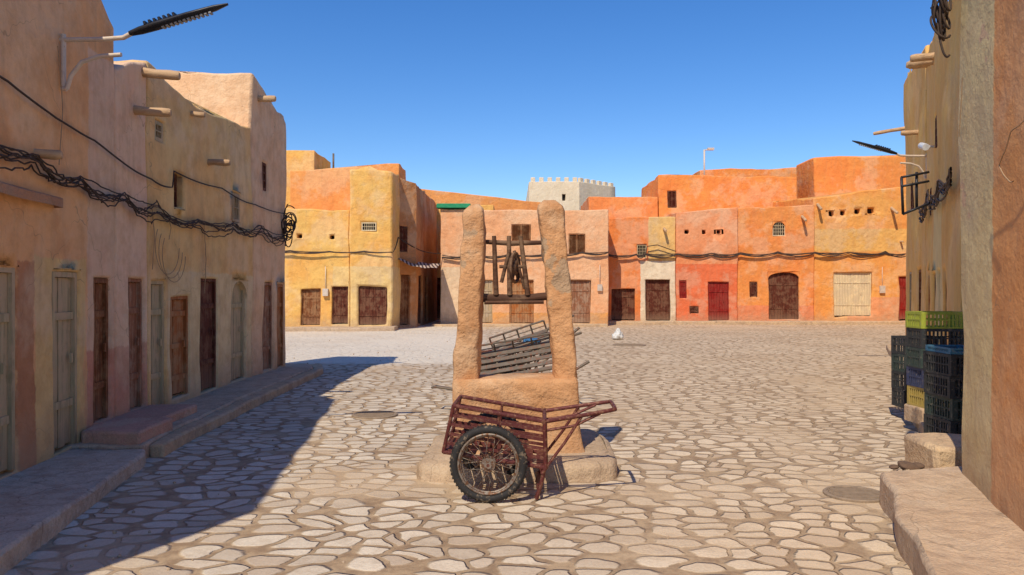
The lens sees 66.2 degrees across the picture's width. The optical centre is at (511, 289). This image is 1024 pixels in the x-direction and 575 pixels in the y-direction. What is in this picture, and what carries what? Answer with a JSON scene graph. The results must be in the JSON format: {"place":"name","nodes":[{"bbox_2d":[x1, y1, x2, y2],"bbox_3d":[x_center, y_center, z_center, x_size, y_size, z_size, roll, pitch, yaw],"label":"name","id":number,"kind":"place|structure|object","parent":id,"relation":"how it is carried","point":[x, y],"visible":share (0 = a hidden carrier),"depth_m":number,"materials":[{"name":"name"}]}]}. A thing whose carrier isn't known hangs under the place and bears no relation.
{"place":"outdoors","nodes":[
{"label":"outdoors","id":0,"kind":"place"},
{"bbox_2d":[0,448,143,574],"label":"pavement","id":1,"kind":"structure","parent":0,"point":[43,501],"depth_m":6.00,"materials":[{"name":"stone"}]},
{"bbox_2d":[69,364,312,458],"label":"pavement","id":2,"kind":"structure","parent":0,"point":[212,401],"depth_m":10.93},
{"bbox_2d":[78,417,171,443],"bbox_3d":[-3.968,1.565,8.085,0.685,0.386,0.862,0,0,0],"label":"doorstep","id":3,"kind":"object","parent":2,"relation":"on","point":[127,430],"visible":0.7,"depth_m":7.82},
{"bbox_2d":[109,404,195,422],"bbox_3d":[-4.137,1.573,9.064,0.622,0.363,1.090,0,0,0],"label":"doorstep","id":4,"kind":"object","parent":2,"relation":"on","point":[175,412],"visible":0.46,"depth_m":9.08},
{"bbox_2d":[284,326,397,331],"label":"pavement","id":5,"kind":"structure","parent":0,"point":[309,328],"depth_m":31.11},
{"bbox_2d":[4,320,918,574],"bbox_3d":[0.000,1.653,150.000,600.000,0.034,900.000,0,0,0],"label":"ground","id":6,"kind":"structure","parent":0,"point":[393,517],"depth_m":6.86,"materials":[{"name":"stone"}]},
{"bbox_2d":[0,0,115,478],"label":"walls","id":7,"kind":"structure","parent":6,"relation":"on","point":[41,242],"depth_m":7.13,"materials":[{"name":"paint"}]},
{"bbox_2d":[0,268,14,472],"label":"door","id":8,"kind":"structure","parent":7,"relation":"attached to","point":[7,368],"depth_m":6.49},
{"bbox_2d":[0,182,64,205],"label":"lintel ledge","id":9,"kind":"object","parent":7,"relation":"attached to","point":[23,192],"visible":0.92,"depth_m":6.61,"materials":[{"name":"paint"}]},
{"bbox_2d":[34,147,63,159],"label":"roof beam","id":10,"kind":"structure","parent":7,"relation":"attached to","point":[53,154],"depth_m":6.84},
{"bbox_2d":[50,271,75,452],"bbox_3d":[-4.294,0.662,7.471,0.080,1.680,0.530,0,0,-7],"label":"door","id":11,"kind":"structure","parent":7,"relation":"attached to","point":[63,399],"depth_m":7.54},
{"bbox_2d":[91,279,107,423],"bbox_3d":[-4.392,0.640,8.316,0.080,1.510,0.390,0,0,-6],"label":"door","id":12,"kind":"structure","parent":7,"relation":"attached to","point":[100,394],"depth_m":8.41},
{"bbox_2d":[57,46,206,292],"bbox_3d":[-4.346,-1.094,9.288,0.109,2.289,4.200,0,0,-4],"label":"power cable","id":13,"kind":"object","parent":7,"relation":"attached to","point":[165,273],"visible":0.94,"depth_m":9.81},
{"bbox_2d":[0,75,286,213],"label":"power cable","id":14,"kind":"object","parent":7,"relation":"attached to","point":[51,114],"visible":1,"depth_m":8.36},
{"bbox_2d":[61,3,227,90],"bbox_3d":[-3.482,-2.256,7.311,1.713,0.798,0.126,0,0,3],"label":"street lamp","id":15,"kind":"object","parent":7,"relation":"attached to","point":[165,22],"visible":0.97,"depth_m":7.30,"materials":[{"name":"metal"}]},
{"bbox_2d":[111,60,147,416],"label":"walls","id":16,"kind":"structure","parent":6,"relation":"on","point":[130,226],"depth_m":8.98,"materials":[{"name":"paint"}]},
{"bbox_2d":[127,278,141,410],"bbox_3d":[-4.485,0.633,9.262,0.080,1.550,0.480,0,0,-5],"label":"door","id":17,"kind":"structure","parent":16,"relation":"attached to","point":[135,363],"depth_m":9.37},
{"bbox_2d":[132,104,172,117],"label":"roof beam","id":18,"kind":"structure","parent":16,"relation":"attached to","point":[153,111],"depth_m":9.22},
{"bbox_2d":[140,68,179,78],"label":"roof beam","id":19,"kind":"structure","parent":16,"relation":"attached to","point":[159,73],"depth_m":9.45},
{"bbox_2d":[113,60,252,405],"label":"walls","id":20,"kind":"structure","parent":6,"relation":"on","point":[188,146],"depth_m":11.13,"materials":[{"name":"paint"}]},
{"bbox_2d":[0,144,287,245],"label":"power cable","id":21,"kind":"object","parent":20,"relation":"attached to","point":[52,177],"visible":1,"depth_m":8.31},
{"bbox_2d":[151,279,165,404],"bbox_3d":[-4.500,0.674,9.923,0.081,1.610,0.441,0,0,0],"label":"door","id":22,"kind":"structure","parent":20,"relation":"attached to","point":[158,359],"depth_m":10.00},
{"bbox_2d":[154,119,162,141],"bbox_3d":[-4.511,-2.026,9.975,0.042,0.250,0.250,0,0,0],"label":"window","id":23,"kind":"structure","parent":20,"relation":"attached to","point":[158,130],"depth_m":10.00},
{"bbox_2d":[174,175,176,206],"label":"window","id":24,"kind":"structure","parent":20,"relation":"attached to","point":[175,185],"depth_m":10.65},
{"bbox_2d":[172,297,188,395],"bbox_3d":[-4.505,0.762,10.601,0.082,1.340,0.581,0,0,0],"label":"door","id":25,"kind":"structure","parent":20,"relation":"attached to","point":[180,340],"depth_m":10.68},
{"bbox_2d":[188,111,204,116],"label":"roof beam","id":26,"kind":"structure","parent":20,"relation":"attached to","point":[196,114],"depth_m":10.86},
{"bbox_2d":[199,278,214,388],"bbox_3d":[-4.552,0.652,11.638,0.082,1.650,0.661,0,0,0],"label":"door","id":27,"kind":"structure","parent":20,"relation":"attached to","point":[207,327],"depth_m":11.74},
{"bbox_2d":[207,159,230,166],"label":"roof beam","id":28,"kind":"structure","parent":20,"relation":"attached to","point":[222,163],"depth_m":11.52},
{"bbox_2d":[233,194,240,224],"bbox_3d":[-4.494,-1.304,12.783,0.043,0.460,0.330,0,0,0],"label":"window","id":29,"kind":"structure","parent":20,"relation":"attached to","point":[236,210],"depth_m":12.81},
{"bbox_2d":[232,281,245,379],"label":"door","id":30,"kind":"structure","parent":20,"relation":"attached to","point":[239,331],"depth_m":13.07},
{"bbox_2d":[232,280,247,299],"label":"arch","id":31,"kind":"structure","parent":20,"relation":"attached to","point":[244,285],"depth_m":13.19,"materials":[{"name":"paint"}]},
{"bbox_2d":[166,67,285,375],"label":"walls","id":32,"kind":"structure","parent":6,"relation":"on","point":[231,96],"depth_m":13.94,"materials":[{"name":"paint"}]},
{"bbox_2d":[264,163,267,190],"bbox_3d":[-4.522,-2.059,14.341,0.040,0.500,0.220,0,0,1],"label":"window","id":33,"kind":"structure","parent":32,"relation":"attached to","point":[266,175],"depth_m":14.41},
{"bbox_2d":[257,95,275,101],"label":"roof beam","id":34,"kind":"structure","parent":32,"relation":"attached to","point":[266,98],"depth_m":13.85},
{"bbox_2d":[262,283,271,371],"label":"door","id":35,"kind":"structure","parent":32,"relation":"attached to","point":[267,332],"depth_m":14.55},
{"bbox_2d":[276,285,281,365],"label":"door","id":36,"kind":"structure","parent":32,"relation":"attached to","point":[279,328],"depth_m":15.26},
{"bbox_2d":[283,204,296,246],"bbox_3d":[-4.350,-1.253,15.340,0.218,0.849,0.324,0,0,40],"label":"power cable","id":37,"kind":"object","parent":32,"relation":"attached to","point":[292,225],"visible":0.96,"depth_m":15.32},
{"bbox_2d":[150,364,322,456],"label":"kerb","id":38,"kind":"structure","parent":6,"relation":"on","point":[168,444],"depth_m":9.76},
{"bbox_2d":[284,150,329,208],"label":"adobe house","id":39,"kind":"structure","parent":6,"relation":"on","point":[302,160],"depth_m":38.61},
{"bbox_2d":[284,206,349,326],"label":"walls","id":40,"kind":"structure","parent":6,"relation":"on","point":[318,230],"depth_m":32.02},
{"bbox_2d":[302,289,320,323],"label":"door","id":41,"kind":"structure","parent":40,"relation":"attached to","point":[311,305],"depth_m":32.11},
{"bbox_2d":[332,287,347,323],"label":"door","id":42,"kind":"structure","parent":40,"relation":"attached to","point":[340,308],"depth_m":32.15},
{"bbox_2d":[290,164,405,209],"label":"adobe house","id":43,"kind":"structure","parent":6,"relation":"on","point":[327,188],"depth_m":36.11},
{"bbox_2d":[351,410,397,418],"bbox_3d":[-1.800,1.650,10.300,0.600,0.048,0.600,0,0,0],"label":"manhole cover","id":44,"kind":"object","parent":6,"relation":"on","point":[378,414],"visible":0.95,"depth_m":10.24,"materials":[{"name":"stone"}]},
{"bbox_2d":[349,167,400,327],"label":"walls","id":45,"kind":"structure","parent":6,"relation":"on","point":[374,195],"depth_m":31.96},
{"bbox_2d":[359,288,386,325],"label":"door","id":46,"kind":"structure","parent":45,"relation":"attached to","point":[372,306],"depth_m":32.06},
{"bbox_2d":[398,178,437,327],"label":"walls","id":47,"kind":"structure","parent":6,"relation":"on","point":[417,210],"depth_m":35.27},
{"bbox_2d":[399,226,407,251],"bbox_3d":[-4.738,-2.188,33.962,0.500,1.100,0.045,0,0,-42],"label":"window","id":48,"kind":"structure","parent":47,"relation":"attached to","point":[404,237],"depth_m":34.01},
{"bbox_2d":[400,275,407,324],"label":"door","id":49,"kind":"structure","parent":47,"relation":"attached to","point":[403,299],"depth_m":34.20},
{"bbox_2d":[418,276,419,322],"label":"door","id":50,"kind":"structure","parent":47,"relation":"attached to","point":[418,299],"depth_m":36.17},
{"bbox_2d":[399,258,439,267],"bbox_3d":[-4.102,-1.266,34.551,1.706,0.668,2.502,0,0,0],"label":"awning","id":51,"kind":"object","parent":47,"relation":"attached to","point":[426,265],"visible":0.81,"depth_m":34.25,"materials":[{"name":"fabric"}]},
{"bbox_2d":[437,205,493,319],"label":"walls","id":52,"kind":"structure","parent":6,"relation":"on","point":[439,236],"depth_m":43.10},
{"bbox_2d":[437,278,439,317],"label":"door","id":53,"kind":"structure","parent":52,"relation":"attached to","point":[438,297],"depth_m":43.32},
{"bbox_2d":[420,188,538,209],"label":"adobe house","id":54,"kind":"structure","parent":6,"relation":"on","point":[436,196],"depth_m":50.00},
{"bbox_2d":[414,197,616,482],"bbox_3d":[0.020,0.457,7.551,1.846,2.656,1.727,0,0,0],"label":"village well","id":55,"kind":"object","parent":6,"relation":"on","point":[582,458],"visible":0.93,"depth_m":7.29,"materials":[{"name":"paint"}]},
{"bbox_2d":[482,352,550,372],"bbox_3d":[0.116,1.230,10.759,1.386,0.758,0.800,-12,2,-8],"label":"handcart","id":56,"kind":"object","parent":6,"relation":"on","point":[518,364],"visible":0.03,"depth_m":10.52,"materials":[{"name":"wood"}]},
{"bbox_2d":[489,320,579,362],"bbox_3d":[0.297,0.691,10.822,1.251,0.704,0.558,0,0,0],"label":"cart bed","id":57,"kind":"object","parent":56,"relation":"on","point":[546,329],"visible":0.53,"depth_m":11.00,"materials":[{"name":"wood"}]},
{"bbox_2d":[482,332,589,372],"bbox_3d":[0.244,0.928,10.205,1.490,0.756,0.655,0,0,0],"label":"cart bed","id":58,"kind":"object","parent":56,"relation":"on","point":[515,356],"visible":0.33,"depth_m":10.36,"materials":[{"name":"wood"}]},
{"bbox_2d":[483,332,550,372],"bbox_3d":[-0.012,1.146,11.607,1.387,0.758,0.800,-16,3,-10],"label":"handcart","id":59,"kind":"object","parent":6,"relation":"on","point":[504,366],"visible":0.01,"depth_m":11.37,"materials":[{"name":"grey paint"}]},
{"bbox_2d":[440,209,608,324],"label":"walls","id":60,"kind":"structure","parent":6,"relation":"on","point":[592,226],"depth_m":36.01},
{"bbox_2d":[436,203,470,208],"bbox_3d":[-2.675,-3.850,36.175,1.550,0.200,0.650,0,0,0],"label":"roof coping","id":61,"kind":"object","parent":60,"relation":"on","point":[452,205],"visible":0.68,"depth_m":35.85,"materials":[{"name":"green paint"}]},
{"bbox_2d":[486,280,491,322],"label":"door","id":62,"kind":"structure","parent":60,"relation":"attached to","point":[489,314],"depth_m":36.12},
{"bbox_2d":[512,224,530,240],"bbox_3d":[0.431,-2.623,36.021,0.850,0.750,0.045,0,0,0],"label":"window","id":63,"kind":"structure","parent":60,"relation":"attached to","point":[524,230],"depth_m":36.01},
{"bbox_2d":[510,280,533,322],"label":"door","id":64,"kind":"structure","parent":60,"relation":"attached to","point":[526,312],"depth_m":36.13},
{"bbox_2d":[569,234,584,253],"bbox_3d":[2.977,-2.107,36.011,0.750,0.900,0.045,0,0,0],"label":"window","id":65,"kind":"structure","parent":60,"relation":"attached to","point":[576,240],"depth_m":36.00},
{"bbox_2d":[575,280,590,322],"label":"door","id":66,"kind":"structure","parent":60,"relation":"attached to","point":[582,298],"depth_m":36.15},
{"bbox_2d":[442,395,616,502],"bbox_3d":[0.148,1.272,6.415,1.386,0.758,0.800,0,0,2],"label":"handcart","id":67,"kind":"object","parent":6,"relation":"on","point":[475,432],"visible":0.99,"depth_m":6.14,"materials":[{"name":"red paint"}]},
{"bbox_2d":[526,177,615,210],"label":"crenellated house","id":68,"kind":"structure","parent":6,"relation":"on","point":[568,195],"depth_m":70.02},
{"bbox_2d":[612,328,623,339],"bbox_3d":[3.505,1.447,26.003,0.408,0.386,0.312,0,0,0],"label":"plastic bag","id":69,"kind":"object","parent":6,"relation":"on","point":[617,334],"visible":1,"depth_m":25.91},
{"bbox_2d":[581,196,657,216],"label":"adobe house","id":70,"kind":"structure","parent":6,"relation":"on","point":[619,206],"depth_m":44.12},
{"bbox_2d":[613,343,645,345],"bbox_3d":[3.500,1.650,23.400,1.000,0.048,1.000,0,0,0],"label":"manhole cover","id":71,"kind":"object","parent":6,"relation":"on","point":[627,344],"visible":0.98,"depth_m":23.39,"materials":[{"name":"stone"}]},
{"bbox_2d":[608,216,675,320],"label":"walls","id":72,"kind":"structure","parent":6,"relation":"on","point":[629,235],"depth_m":38.00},
{"bbox_2d":[611,289,634,319],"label":"door","id":73,"kind":"structure","parent":72,"relation":"attached to","point":[622,304],"depth_m":38.17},
{"bbox_2d":[645,279,669,319],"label":"door","id":74,"kind":"structure","parent":72,"relation":"attached to","point":[662,300],"depth_m":38.15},
{"bbox_2d":[668,208,737,320],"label":"walls","id":75,"kind":"structure","parent":6,"relation":"on","point":[706,231],"depth_m":37.91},
{"bbox_2d":[680,281,686,297],"bbox_3d":[8.283,-0.026,37.951,0.340,0.850,0.080,0,0,0],"label":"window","id":76,"kind":"structure","parent":75,"relation":"attached to","point":[683,289],"depth_m":37.95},
{"bbox_2d":[708,283,727,320],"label":"door","id":77,"kind":"structure","parent":75,"relation":"attached to","point":[717,301],"depth_m":38.02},
{"bbox_2d":[642,174,796,216],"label":"adobe house","id":78,"kind":"structure","parent":6,"relation":"on","point":[674,194],"depth_m":44.11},
{"bbox_2d":[667,191,675,206],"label":"window","id":79,"kind":"structure","parent":78,"relation":"in","point":[671,195],"depth_m":44.14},
{"bbox_2d":[693,166,796,191],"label":"adobe house","id":80,"kind":"structure","parent":6,"relation":"on","point":[786,172],"depth_m":51.01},
{"bbox_2d":[737,205,814,320],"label":"walls","id":81,"kind":"structure","parent":6,"relation":"on","point":[755,231],"depth_m":37.96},
{"bbox_2d":[749,281,756,295],"bbox_3d":[11.658,-0.069,38.021,0.350,0.700,0.080,0,0,2],"label":"window","id":82,"kind":"structure","parent":81,"relation":"attached to","point":[752,287],"depth_m":38.00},
{"bbox_2d":[768,272,797,318],"bbox_3d":[13.137,0.252,38.105,1.450,2.280,0.080,0,0,2],"label":"door","id":83,"kind":"structure","parent":81,"relation":"attached to","point":[782,294],"depth_m":38.11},
{"bbox_2d":[773,186,905,320],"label":"walls","id":84,"kind":"structure","parent":6,"relation":"on","point":[867,221],"depth_m":37.92,"materials":[{"name":"paint"}]},
{"bbox_2d":[286,245,904,259],"bbox_3d":[3.853,-1.779,35.841,30.768,0.810,3.582,0,0,-14],"label":"power cable","id":85,"kind":"object","parent":84,"relation":"attached to","point":[654,256],"visible":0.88,"depth_m":37.80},
{"bbox_2d":[833,272,870,316],"bbox_3d":[16.444,0.224,38.023,1.800,2.150,0.080,0,0,2],"label":"door","id":86,"kind":"structure","parent":84,"relation":"attached to","point":[851,294],"depth_m":38.03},
{"bbox_2d":[899,277,904,318],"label":"door","id":87,"kind":"structure","parent":84,"relation":"attached to","point":[901,298],"depth_m":37.95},
{"bbox_2d":[796,155,904,197],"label":"adobe house","id":88,"kind":"structure","parent":6,"relation":"on","point":[820,176],"depth_m":44.06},
{"bbox_2d":[823,485,881,502],"bbox_3d":[2.750,1.650,6.300,0.480,0.048,0.480,0,0,0],"label":"manhole cover","id":89,"kind":"object","parent":6,"relation":"on","point":[854,494],"visible":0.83,"depth_m":6.27,"materials":[{"name":"stone"}]},
{"bbox_2d":[904,45,928,334],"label":"walls","id":90,"kind":"structure","parent":6,"relation":"on","point":[915,228],"depth_m":18.08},
{"bbox_2d":[852,140,926,178],"bbox_3d":[7.871,-2.686,16.224,1.713,0.798,0.126,0,0,-2],"label":"street lamp","id":91,"kind":"object","parent":90,"relation":"attached to","point":[879,148],"visible":0.88,"depth_m":16.21,"materials":[{"name":"metal"}]},
{"bbox_2d":[872,126,907,134],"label":"roof beam","id":92,"kind":"structure","parent":90,"relation":"attached to","point":[890,130],"depth_m":20.56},
{"bbox_2d":[900,130,915,135],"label":"roof beam","id":93,"kind":"structure","parent":90,"relation":"attached to","point":[907,132],"depth_m":17.70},
{"bbox_2d":[911,435,961,471],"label":"stone block","id":94,"kind":"structure","parent":6,"relation":"on","point":[934,452],"depth_m":6.66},
{"bbox_2d":[925,0,963,344],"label":"walls","id":95,"kind":"structure","parent":6,"relation":"on","point":[944,75],"depth_m":11.85,"materials":[{"name":"paint"}]},
{"bbox_2d":[900,171,929,214],"bbox_3d":[6.665,-1.601,12.971,0.588,0.736,0.088,0,0,-10],"label":"window grille","id":96,"kind":"object","parent":95,"relation":"attached to","point":[916,174],"depth_m":12.95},
{"bbox_2d":[909,59,932,65],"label":"roof beam","id":97,"kind":"structure","parent":95,"relation":"attached to","point":[924,62],"depth_m":14.42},
{"bbox_2d":[910,51,937,61],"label":"roof beam","id":98,"kind":"structure","parent":95,"relation":"attached to","point":[916,57],"depth_m":13.61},
{"bbox_2d":[918,142,934,149],"bbox_3d":[7.396,-2.535,13.878,0.409,0.180,0.294,0,0,0],"label":"security camera","id":99,"kind":"object","parent":95,"relation":"attached to","point":[923,146],"visible":0.84,"depth_m":13.81,"materials":[{"name":"white plastic"}]},
{"bbox_2d":[918,167,951,222],"bbox_3d":[6.835,-1.487,12.805,0.069,0.578,7.513,0,0,25],"label":"power cable","id":100,"kind":"object","parent":95,"relation":"attached to","point":[943,187],"visible":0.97,"depth_m":11.35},
{"bbox_2d":[959,0,1023,526],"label":"adobe house","id":101,"kind":"structure","parent":6,"relation":"on","point":[991,290],"depth_m":5.26,"materials":[{"name":"paint"}]},
{"bbox_2d":[929,0,951,57],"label":"power cable","id":102,"kind":"object","parent":101,"relation":"attached to","point":[941,11],"visible":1,"depth_m":6.00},
{"bbox_2d":[959,77,1023,182],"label":"power cable","id":103,"kind":"object","parent":101,"relation":"attached to","point":[1008,137],"visible":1,"depth_m":4.92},
{"bbox_2d":[70,325,901,570],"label":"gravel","id":104,"kind":"structure","parent":0,"point":[287,536],"depth_m":7.39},
{"bbox_2d":[432,323,607,326],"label":"pavement","id":105,"kind":"structure","parent":0,"point":[514,325],"depth_m":35.26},
{"bbox_2d":[101,0,948,200],"label":"sky","id":106,"kind":"structure","parent":0,"point":[475,97],"materials":[{"name":"blue"}]},
{"bbox_2d":[608,321,904,324],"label":"pavement","id":107,"kind":"structure","parent":0,"point":[756,322],"depth_m":37.21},
{"bbox_2d":[886,344,947,435],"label":"pavement","id":108,"kind":"structure","parent":0,"point":[919,427],"depth_m":9.09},
{"bbox_2d":[892,388,906,407],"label":"plastic crate","id":109,"kind":"object","parent":108,"relation":"on","point":[899,397],"visible":0.3,"depth_m":10.09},
{"bbox_2d":[891,370,915,390],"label":"plastic crate","id":110,"kind":"object","parent":109,"relation":"on","point":[897,378],"visible":0.31,"depth_m":10.10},
{"bbox_2d":[891,353,942,372],"bbox_3d":[5.220,0.936,10.100,0.504,0.225,0.364,0,0,-1],"label":"plastic crate","id":111,"kind":"object","parent":110,"relation":"on","point":[897,361],"visible":0.3,"depth_m":10.13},
{"bbox_2d":[891,335,943,354],"bbox_3d":[5.220,0.709,10.100,0.504,0.225,0.364,0,0,-4],"label":"plastic crate","id":112,"kind":"object","parent":111,"relation":"on","point":[896,344],"visible":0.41,"depth_m":10.12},
{"bbox_2d":[903,403,939,423],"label":"stone block","id":113,"kind":"structure","parent":108,"relation":"on","point":[913,414],"depth_m":9.14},
{"bbox_2d":[907,385,944,407],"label":"plastic crate","id":114,"kind":"object","parent":113,"relation":"on","point":[915,396],"visible":0.24,"depth_m":9.15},
{"bbox_2d":[906,366,944,388],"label":"plastic crate","id":115,"kind":"object","parent":114,"relation":"on","point":[911,375],"visible":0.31,"depth_m":9.16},
{"bbox_2d":[905,346,960,368],"bbox_3d":[4.950,0.786,9.150,0.544,0.225,0.384,0,0,3],"label":"plastic crate","id":116,"kind":"object","parent":115,"relation":"on","point":[913,356],"visible":0.35,"depth_m":9.13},
{"bbox_2d":[906,327,960,348],"bbox_3d":[4.961,0.558,9.150,0.544,0.225,0.384,0,0,3],"label":"plastic crate","id":117,"kind":"object","parent":116,"relation":"on","point":[916,338],"visible":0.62,"depth_m":8.97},
{"bbox_2d":[905,311,960,328],"bbox_3d":[4.951,0.348,9.150,0.544,0.190,0.384,0,0,1],"label":"plastic crate","id":118,"kind":"object","parent":117,"relation":"on","point":[916,319],"visible":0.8,"depth_m":8.97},
{"bbox_2d":[924,413,961,437],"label":"plastic crate","id":119,"kind":"object","parent":108,"relation":"on","point":[935,426],"visible":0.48,"depth_m":7.92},
{"bbox_2d":[924,393,960,420],"bbox_3d":[4.493,1.179,7.950,0.364,0.215,0.504,0,0,-1],"label":"plastic crate","id":120,"kind":"object","parent":119,"relation":"on","point":[942,407],"visible":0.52,"depth_m":7.91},
{"bbox_2d":[924,372,960,398],"bbox_3d":[4.480,0.962,7.950,0.364,0.215,0.504,0,0,1],"label":"plastic crate","id":121,"kind":"object","parent":120,"relation":"on","point":[951,386],"visible":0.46,"depth_m":7.88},
{"bbox_2d":[923,351,960,376],"bbox_3d":[4.480,0.744,7.950,0.364,0.215,0.504,0,0,-1],"label":"plastic crate","id":122,"kind":"object","parent":121,"relation":"on","point":[933,363],"visible":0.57,"depth_m":7.91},
{"bbox_2d":[925,345,960,353],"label":"plastic crate","id":123,"kind":"object","parent":122,"relation":"on","point":[950,349],"visible":0.56,"depth_m":7.96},
{"bbox_2d":[881,468,1023,574],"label":"pavement","id":124,"kind":"structure","parent":0,"point":[952,521],"depth_m":4.81,"materials":[{"name":"stone"}]},
{"bbox_2d":[889,460,924,472],"bbox_3d":[3.143,1.401,6.207,0.284,0.103,0.157,0,0,-17],"label":"rubble","id":125,"kind":"object","parent":124,"relation":"on","point":[909,466],"visible":0.99,"depth_m":6.18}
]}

